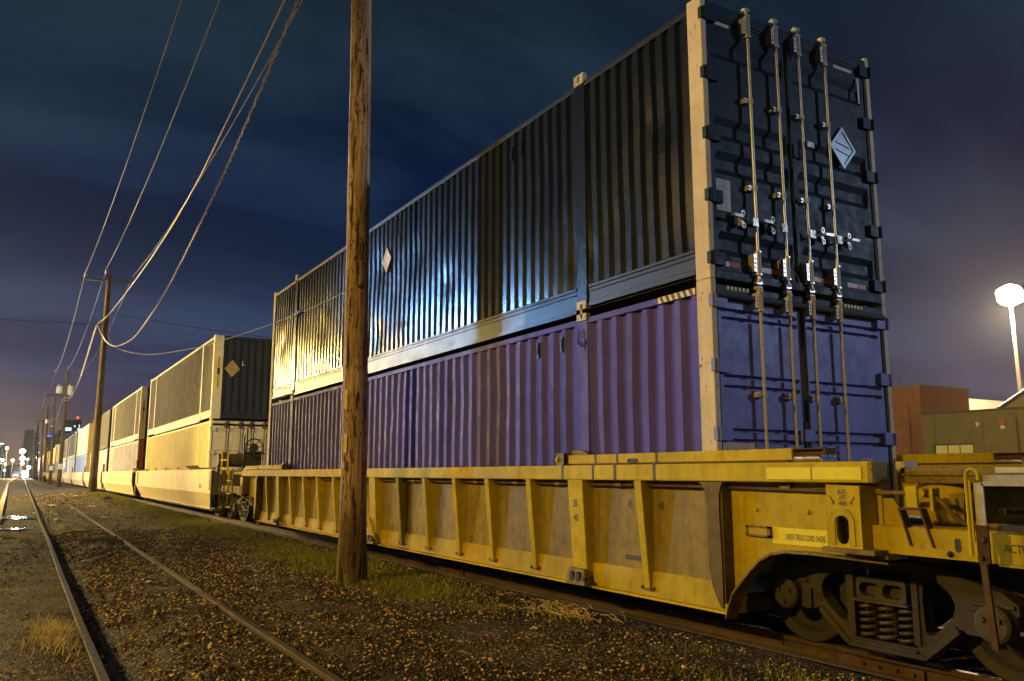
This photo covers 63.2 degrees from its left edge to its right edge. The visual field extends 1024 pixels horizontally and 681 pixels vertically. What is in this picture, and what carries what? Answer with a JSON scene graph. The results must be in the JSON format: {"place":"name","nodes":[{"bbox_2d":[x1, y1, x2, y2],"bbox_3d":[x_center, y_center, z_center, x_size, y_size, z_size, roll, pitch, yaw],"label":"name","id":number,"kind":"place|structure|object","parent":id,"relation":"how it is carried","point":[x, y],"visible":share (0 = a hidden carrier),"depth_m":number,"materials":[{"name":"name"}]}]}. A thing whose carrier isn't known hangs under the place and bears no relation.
{"place":"outdoors","nodes":[
{"label":"outdoors","id":0,"kind":"place"},
{"bbox_2d":[0,478,14,499],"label":"road","id":1,"kind":"structure","parent":0,"point":[4,482],"depth_m":116.74,"materials":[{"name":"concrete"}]},
{"bbox_2d":[0,478,15,520],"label":"kerb","id":2,"kind":"structure","parent":1,"relation":"on","point":[2,501],"depth_m":46.93,"materials":[{"name":"concrete"}]},
{"bbox_2d":[0,528,29,529],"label":"puddle","id":3,"kind":"object","parent":1,"relation":"on","point":[12,528],"visible":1,"depth_m":23.04,"materials":[{"name":"white liquid"}]},
{"bbox_2d":[1,516,35,518],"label":"puddle","id":4,"kind":"object","parent":1,"relation":"on","point":[16,517],"visible":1,"depth_m":28.82,"materials":[{"name":"white liquid"}]},
{"bbox_2d":[22,430,34,474],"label":"city tower","id":5,"kind":"structure","parent":0,"point":[28,442],"depth_m":1289.39,"materials":[{"name":"grey concrete"}]},
{"bbox_2d":[32,437,39,464],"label":"city tower","id":6,"kind":"structure","parent":0,"point":[36,449],"depth_m":1277.57,"materials":[{"name":"grey"}]},
{"bbox_2d":[47,426,58,452],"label":"city tower","id":7,"kind":"structure","parent":0,"point":[49,441],"depth_m":1306.24,"materials":[{"name":"grey"}]},
{"bbox_2d":[64,417,81,440],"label":"city tower","id":8,"kind":"structure","parent":0,"point":[72,427],"depth_m":1323.23,"materials":[{"name":"grey"}]},
{"bbox_2d":[0,474,1023,680],"bbox_3d":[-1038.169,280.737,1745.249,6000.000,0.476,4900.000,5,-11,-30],"label":"ground","id":9,"kind":"structure","parent":0,"point":[950,658],"depth_m":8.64,"materials":[{"name":"gravel"}]},
{"bbox_2d":[0,443,3,463],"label":"city tower","id":10,"kind":"structure","parent":9,"relation":"on","point":[1,449],"depth_m":1228.53,"materials":[{"name":"grey"}]},
{"bbox_2d":[0,468,19,477],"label":"warehouse","id":11,"kind":"structure","parent":9,"relation":"on","point":[7,472],"depth_m":296.51,"materials":[{"name":"grey"}]},
{"bbox_2d":[0,464,33,477],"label":"overpass","id":12,"kind":"object","parent":9,"relation":"on","point":[12,467],"visible":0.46,"depth_m":283.83,"materials":[{"name":"grey concrete"}]},
{"bbox_2d":[19,449,24,474],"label":"street lamp","id":13,"kind":"object","parent":9,"relation":"on","point":[21,451],"visible":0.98,"depth_m":256.36,"materials":[{"name":"grey"}]},
{"bbox_2d":[21,470,28,478],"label":"van","id":14,"kind":"object","parent":9,"relation":"on","point":[24,473],"visible":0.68,"depth_m":256.62,"materials":[{"name":"grey paint"}]},
{"bbox_2d":[34,431,35,479],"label":"utility pole","id":15,"kind":"object","parent":9,"relation":"on","point":[35,460],"visible":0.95,"depth_m":225.41,"materials":[{"name":"brown wood"}]},
{"bbox_2d":[36,422,38,479],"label":"utility pole","id":16,"kind":"object","parent":9,"relation":"on","point":[37,452],"visible":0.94,"depth_m":203.44,"materials":[{"name":"brown wood"}]},
{"bbox_2d":[35,417,43,480],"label":"utility pole","id":17,"kind":"object","parent":9,"relation":"on","point":[40,474],"visible":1,"depth_m":175.50,"materials":[{"name":"brown wood"}]},
{"bbox_2d":[0,608,83,670],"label":"dry grass clump","id":18,"kind":"object","parent":9,"relation":"on","point":[53,634],"visible":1,"depth_m":7.68,"materials":[{"name":"brown plant"}]},
{"bbox_2d":[40,404,49,482],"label":"utility pole","id":19,"kind":"object","parent":9,"relation":"on","point":[45,455],"visible":0.98,"depth_m":151.68,"materials":[{"name":"brown wood"}]},
{"bbox_2d":[45,391,63,483],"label":"utility pole","id":20,"kind":"object","parent":9,"relation":"on","point":[51,449],"visible":0.9,"depth_m":126.24,"materials":[{"name":"brown wood"}]},
{"bbox_2d":[58,430,60,444],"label":"city tower","id":21,"kind":"structure","parent":9,"relation":"on","point":[59,436],"depth_m":1330.43,"materials":[{"name":"grey"}]},
{"bbox_2d":[55,366,80,486],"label":"utility pole","id":22,"kind":"object","parent":9,"relation":"on","point":[69,389],"visible":0.96,"depth_m":99.23,"materials":[{"name":"brown wood"}]},
{"bbox_2d":[81,537,116,541],"bbox_3d":[-9.524,4.591,19.199,0.049,0.060,0.801,-8,-12,42],"label":"broken plank","id":23,"kind":"object","parent":9,"relation":"on","point":[99,539],"visible":1,"depth_m":19.18,"materials":[{"name":"brown wood"}]},
{"bbox_2d":[102,496,112,502],"bbox_3d":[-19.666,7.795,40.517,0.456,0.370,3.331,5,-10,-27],"label":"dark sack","id":24,"kind":"object","parent":9,"relation":"on","point":[106,497],"visible":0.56,"depth_m":41.67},
{"bbox_2d":[83,268,132,492],"bbox_3d":[-27.646,2.673,55.943,3.112,15.400,0.570,5,-11,-30],"label":"utility pole","id":25,"kind":"object","parent":9,"relation":"on","point":[93,480],"visible":0.98,"depth_m":55.75,"materials":[{"name":"brown wood"}]},
{"bbox_2d":[0,319,102,324],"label":"power line","id":26,"kind":"object","parent":25,"relation":"attached to","point":[51,322],"visible":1,"depth_m":54.94,"materials":[{"name":"black metal"}]},
{"bbox_2d":[42,326,95,442],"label":"power line","id":27,"kind":"object","parent":25,"relation":"attached to","point":[77,383],"visible":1,"depth_m":71.34,"materials":[{"name":"grey metal"}]},
{"bbox_2d":[32,0,181,438],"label":"power line","id":28,"kind":"object","parent":25,"relation":"attached to","point":[128,158],"visible":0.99,"depth_m":32.60,"materials":[{"name":"grey metal"}]},
{"bbox_2d":[38,0,219,424],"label":"power line","id":29,"kind":"object","parent":25,"relation":"attached to","point":[159,150],"visible":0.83,"depth_m":32.72,"materials":[{"name":"grey metal"}]},
{"bbox_2d":[49,0,285,424],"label":"power line","id":30,"kind":"object","parent":25,"relation":"attached to","point":[273,24],"visible":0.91,"depth_m":22.73,"materials":[{"name":"grey metal"}]},
{"bbox_2d":[74,0,302,384],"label":"power line","id":31,"kind":"object","parent":25,"relation":"attached to","point":[215,153],"visible":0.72,"depth_m":30.86,"materials":[{"name":"grey metal"}]},
{"bbox_2d":[109,312,270,337],"bbox_3d":[-19.111,-0.680,61.559,19.502,0.938,0.040,5,-11,-30],"label":"power line","id":32,"kind":"object","parent":25,"relation":"attached to","point":[188,326],"visible":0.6,"depth_m":59.23,"materials":[{"name":"black metal"}]},
{"bbox_2d":[97,0,298,346],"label":"twisted cable","id":33,"kind":"object","parent":25,"relation":"hanging from","point":[261,87],"visible":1,"depth_m":20.77,"materials":[{"name":"grey metal"}]},
{"bbox_2d":[98,535,117,537],"bbox_3d":[-9.714,4.721,20.011,0.437,0.060,0.029,1,-9,-7],"label":"broken plank","id":34,"kind":"object","parent":9,"relation":"on","point":[107,536],"visible":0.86,"depth_m":19.99,"materials":[{"name":"brown wood"}]},
{"bbox_2d":[105,539,122,542],"bbox_3d":[-8.950,4.516,18.728,0.046,0.060,0.525,-2,-9,13],"label":"broken plank","id":35,"kind":"object","parent":9,"relation":"on","point":[119,540],"visible":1,"depth_m":18.70,"materials":[{"name":"brown wood"}]},
{"bbox_2d":[120,614,129,620],"bbox_3d":[-4.266,3.052,9.182,0.036,0.060,0.128,-4,-10,23],"label":"broken plank","id":36,"kind":"object","parent":9,"relation":"on","point":[125,617],"visible":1,"depth_m":9.16,"materials":[{"name":"brown wood"}]},
{"bbox_2d":[23,478,343,680],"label":"railway track","id":37,"kind":"structure","parent":9,"relation":"on","point":[99,670],"depth_m":8.56,"materials":[{"name":"brown metal"}]},
{"bbox_2d":[305,594,314,599],"bbox_3d":[-2.572,3.269,10.621,0.040,0.060,0.129,-7,-12,39],"label":"broken plank","id":38,"kind":"object","parent":9,"relation":"on","point":[310,596],"visible":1,"depth_m":10.61,"materials":[{"name":"brown wood"}]},
{"bbox_2d":[336,0,371,584],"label":"utility pole","id":39,"kind":"object","parent":9,"relation":"on","point":[352,553],"visible":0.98,"depth_m":12.80,"materials":[{"name":"brown wood"}]},
{"bbox_2d":[105,292,344,354],"bbox_3d":[-14.752,-0.693,34.147,0.016,6.454,48.102,5,-11,-30],"label":"power line","id":40,"kind":"object","parent":39,"relation":"attached to","point":[249,331],"visible":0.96,"depth_m":18.34,"materials":[{"name":"grey metal"}]},
{"bbox_2d":[294,310,303,316],"bbox_3d":[-3.977,-0.511,15.539,0.100,0.095,0.551,5,-11,-30],"label":"cable splice","id":41,"kind":"object","parent":40,"relation":"hanging from","point":[298,313],"visible":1,"depth_m":15.44,"materials":[{"name":"black rubber"}]},
{"bbox_2d":[5,491,843,680],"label":"grass","id":42,"kind":"structure","parent":9,"relation":"on","point":[181,516],"depth_m":14.43,"materials":[{"name":"green plant"}]},
{"bbox_2d":[38,478,1006,680],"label":"railway track","id":43,"kind":"structure","parent":9,"relation":"on","point":[875,663],"depth_m":8.42,"materials":[{"name":"brown metal"}]},
{"bbox_2d":[52,470,56,481],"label":"grey well car","id":44,"kind":"object","parent":43,"relation":"on","point":[54,476],"visible":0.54,"depth_m":135.44,"materials":[{"name":"paint"}]},
{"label":"shipping container","id":45,"kind":"object","parent":44,"relation":"on","visible":0},
{"bbox_2d":[56,444,59,462],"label":"shipping container","id":46,"kind":"object","parent":45,"relation":"on","point":[57,453],"visible":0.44,"depth_m":136.53,"materials":[{"name":"yellow metal"}]},
{"bbox_2d":[63,468,72,484],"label":"grey well car","id":47,"kind":"object","parent":43,"relation":"on","point":[67,478],"visible":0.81,"depth_m":101.77,"materials":[{"name":"paint"}]},
{"bbox_2d":[66,457,75,482],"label":"shipping container","id":48,"kind":"object","parent":47,"relation":"on","point":[71,463],"visible":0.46,"depth_m":100.04,"materials":[{"name":"white metal"}]},
{"bbox_2d":[67,432,79,458],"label":"shipping container","id":49,"kind":"object","parent":48,"relation":"on","point":[72,446],"visible":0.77,"depth_m":99.92,"materials":[{"name":"grey metal"}]},
{"bbox_2d":[71,468,85,486],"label":"grey well car","id":50,"kind":"object","parent":43,"relation":"on","point":[76,478],"visible":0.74,"depth_m":84.29,"materials":[{"name":"paint"}]},
{"bbox_2d":[75,454,89,484],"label":"shipping container","id":51,"kind":"object","parent":50,"relation":"on","point":[82,461],"visible":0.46,"depth_m":82.18,"materials":[{"name":"metal"}]},
{"bbox_2d":[76,423,92,456],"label":"shipping container","id":52,"kind":"object","parent":51,"relation":"on","point":[84,440],"visible":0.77,"depth_m":82.37,"materials":[{"name":"metal"}]},
{"bbox_2d":[83,466,104,489],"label":"grey well car","id":53,"kind":"object","parent":43,"relation":"on","point":[86,478],"visible":0.01,"depth_m":70.43,"materials":[{"name":"paint"}]},
{"bbox_2d":[89,448,109,488],"bbox_3d":[-32.464,10.479,67.892,2.590,2.900,16.150,5,-11,-30],"label":"shipping container","id":54,"kind":"object","parent":53,"relation":"in","point":[103,456],"visible":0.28,"depth_m":62.68,"materials":[{"name":"beige metal"}]},
{"bbox_2d":[90,408,112,452],"bbox_3d":[-32.464,7.613,68.350,2.590,2.900,16.150,5,-11,-30],"label":"shipping container","id":55,"kind":"object","parent":54,"relation":"on","point":[106,425],"visible":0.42,"depth_m":63.01,"materials":[{"name":"grey metal"}]},
{"bbox_2d":[101,464,140,495],"bbox_3d":[-23.428,8.794,52.529,3.140,2.128,20.978,5,-11,-30],"label":"grey well car","id":56,"kind":"object","parent":43,"relation":"on","point":[121,482],"visible":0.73,"depth_m":49.54,"materials":[{"name":"paint"}]},
{"bbox_2d":[108,439,146,492],"bbox_3d":[-23.170,7.978,52.265,2.590,2.900,16.156,5,-11,-30],"label":"shipping container","id":57,"kind":"object","parent":56,"relation":"on","point":[124,457],"visible":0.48,"depth_m":48.55,"materials":[{"name":"beige metal"}]},
{"bbox_2d":[110,386,151,446],"bbox_3d":[-23.168,5.112,52.721,2.590,2.900,16.163,5,-11,-30],"label":"shipping container","id":58,"kind":"object","parent":57,"relation":"on","point":[130,414],"visible":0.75,"depth_m":48.74,"materials":[{"name":"grey metal"}]},
{"bbox_2d":[132,460,246,518],"bbox_3d":[-13.250,6.042,35.329,3.230,2.128,21.928,5,-11,-30],"label":"grey well car","id":59,"kind":"object","parent":43,"relation":"on","point":[196,486],"visible":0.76,"depth_m":29.60,"materials":[{"name":"paint"}]},
{"bbox_2d":[145,419,267,505],"bbox_3d":[-13.150,5.281,35.411,2.603,2.900,16.241,5,-11,-30],"label":"shipping container","id":60,"kind":"object","parent":59,"relation":"on","point":[202,445],"visible":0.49,"depth_m":29.17,"materials":[{"name":"beige metal"}]},
{"bbox_2d":[147,334,281,436],"bbox_3d":[-13.166,2.421,35.904,2.590,2.900,16.163,5,-11,-30],"label":"shipping container","id":61,"kind":"object","parent":60,"relation":"on","point":[227,379],"visible":0.91,"depth_m":29.30,"materials":[{"name":"grey metal"}]},
{"bbox_2d":[210,425,247,501],"bbox_3d":[-9.649,4.177,28.288,1.174,2.590,0.057,5,-11,-30],"label":"door","id":62,"kind":"structure","parent":60,"relation":"in","point":[218,440],"depth_m":28.36,"materials":[{"name":"grey paint"}]},
{"bbox_2d":[247,426,267,465],"bbox_3d":[-8.593,4.275,28.901,1.264,2.590,0.057,5,-11,-30],"label":"door","id":63,"kind":"structure","parent":60,"relation":"in","point":[257,431],"depth_m":28.91,"materials":[{"name":"grey paint"}]},
{"bbox_2d":[215,435,1023,680],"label":"yellow well car","id":64,"kind":"object","parent":43,"relation":"on","point":[717,531],"visible":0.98,"depth_m":7.25,"materials":[{"name":"paint"}]},
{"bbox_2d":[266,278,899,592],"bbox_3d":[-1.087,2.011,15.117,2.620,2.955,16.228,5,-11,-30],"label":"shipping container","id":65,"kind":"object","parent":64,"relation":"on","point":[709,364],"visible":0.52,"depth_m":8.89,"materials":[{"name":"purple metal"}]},
{"bbox_2d":[269,0,886,401],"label":"shipping container","id":66,"kind":"object","parent":65,"relation":"on","point":[692,144],"visible":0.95,"depth_m":9.28,"materials":[{"name":"metal"}]},
{"bbox_2d":[705,16,799,282],"bbox_3d":[2.426,-1.937,8.446,1.174,2.650,0.052,5,-11,-30],"label":"door","id":67,"kind":"structure","parent":66,"relation":"in","point":[731,160],"depth_m":8.44,"materials":[{"name":"blue paint"}]},
{"bbox_2d":[784,43,879,295],"bbox_3d":[3.476,-1.842,9.036,1.297,2.650,0.085,5,-11,-30],"label":"door","id":68,"kind":"structure","parent":66,"relation":"in","point":[853,198],"depth_m":9.05,"materials":[{"name":"blue paint"}]},
{"bbox_2d":[717,300,806,577],"bbox_3d":[2.423,0.929,7.992,1.174,2.590,0.062,5,-11,-30],"label":"door","id":69,"kind":"structure","parent":65,"relation":"in","point":[738,328],"depth_m":8.06,"materials":[{"name":"blue paint"}]},
{"bbox_2d":[801,311,893,497],"bbox_3d":[3.445,1.019,8.551,1.378,2.590,0.121,5,-11,-30],"label":"door","id":70,"kind":"structure","parent":65,"relation":"in","point":[863,343],"depth_m":8.69,"materials":[{"name":"blue paint"}]},
{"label":"grey well car","id":71,"kind":"object","parent":43,"relation":"on","visible":0},
{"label":"shipping container","id":72,"kind":"object","parent":71,"relation":"on","visible":0},
{"bbox_2d":[53,446,57,463],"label":"shipping container","id":73,"kind":"object","parent":72,"relation":"on","point":[54,454],"visible":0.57,"depth_m":147.97,"materials":[{"name":"yellow metal"}]},
{"bbox_2d":[493,599,625,622],"bbox_3d":[0.568,3.044,9.348,1.016,0.088,1.840,5,-11,-30],"label":"straw pile","id":74,"kind":"object","parent":9,"relation":"on","point":[567,611],"visible":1,"depth_m":9.42,"materials":[{"name":"plant"}]},
{"bbox_2d":[996,284,1023,391],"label":"mast light","id":75,"kind":"object","parent":9,"relation":"on","point":[1010,295],"visible":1,"depth_m":82.37,"materials":[{"name":"grey metal"}]},
{"bbox_2d":[997,389,1023,407],"bbox_3d":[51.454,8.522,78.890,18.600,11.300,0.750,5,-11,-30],"label":"gabled building","id":76,"kind":"structure","parent":9,"relation":"on","point":[1016,400],"depth_m":76.00,"materials":[{"name":"white"}]},
{"bbox_2d":[0,0,1023,470],"label":"sky","id":77,"kind":"structure","parent":0,"point":[450,79],"materials":[{"name":"blue"}]},
{"bbox_2d":[891,377,969,488],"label":"rust brown building","id":78,"kind":"structure","parent":0,"point":[910,403],"depth_m":73.89,"materials":[{"name":"brown"}]},
{"bbox_2d":[919,407,1023,463],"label":"olive building","id":79,"kind":"structure","parent":0,"point":[997,430],"depth_m":66.16,"materials":[{"name":"grey"}]},
{"bbox_2d":[933,443,973,453],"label":"window","id":80,"kind":"structure","parent":79,"relation":"in","point":[957,447],"depth_m":67.52,"materials":[{"name":"grey"}]},
{"bbox_2d":[969,398,1004,409],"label":"pale building","id":81,"kind":"structure","parent":0,"point":[976,403],"depth_m":103.48,"materials":[{"name":"metal"}]},
{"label":"grey well car","id":82,"kind":"object","parent":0,"visible":0},
{"bbox_2d":[62,460,66,472],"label":"shipping container","id":83,"kind":"object","parent":82,"relation":"on","point":[65,464],"visible":0.21,"depth_m":113.31,"materials":[{"name":"white metal"}]},
{"bbox_2d":[63,438,68,460],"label":"shipping container","id":84,"kind":"object","parent":83,"relation":"on","point":[65,452],"visible":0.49,"depth_m":114.31,"materials":[{"name":"grey metal"}]}
]}

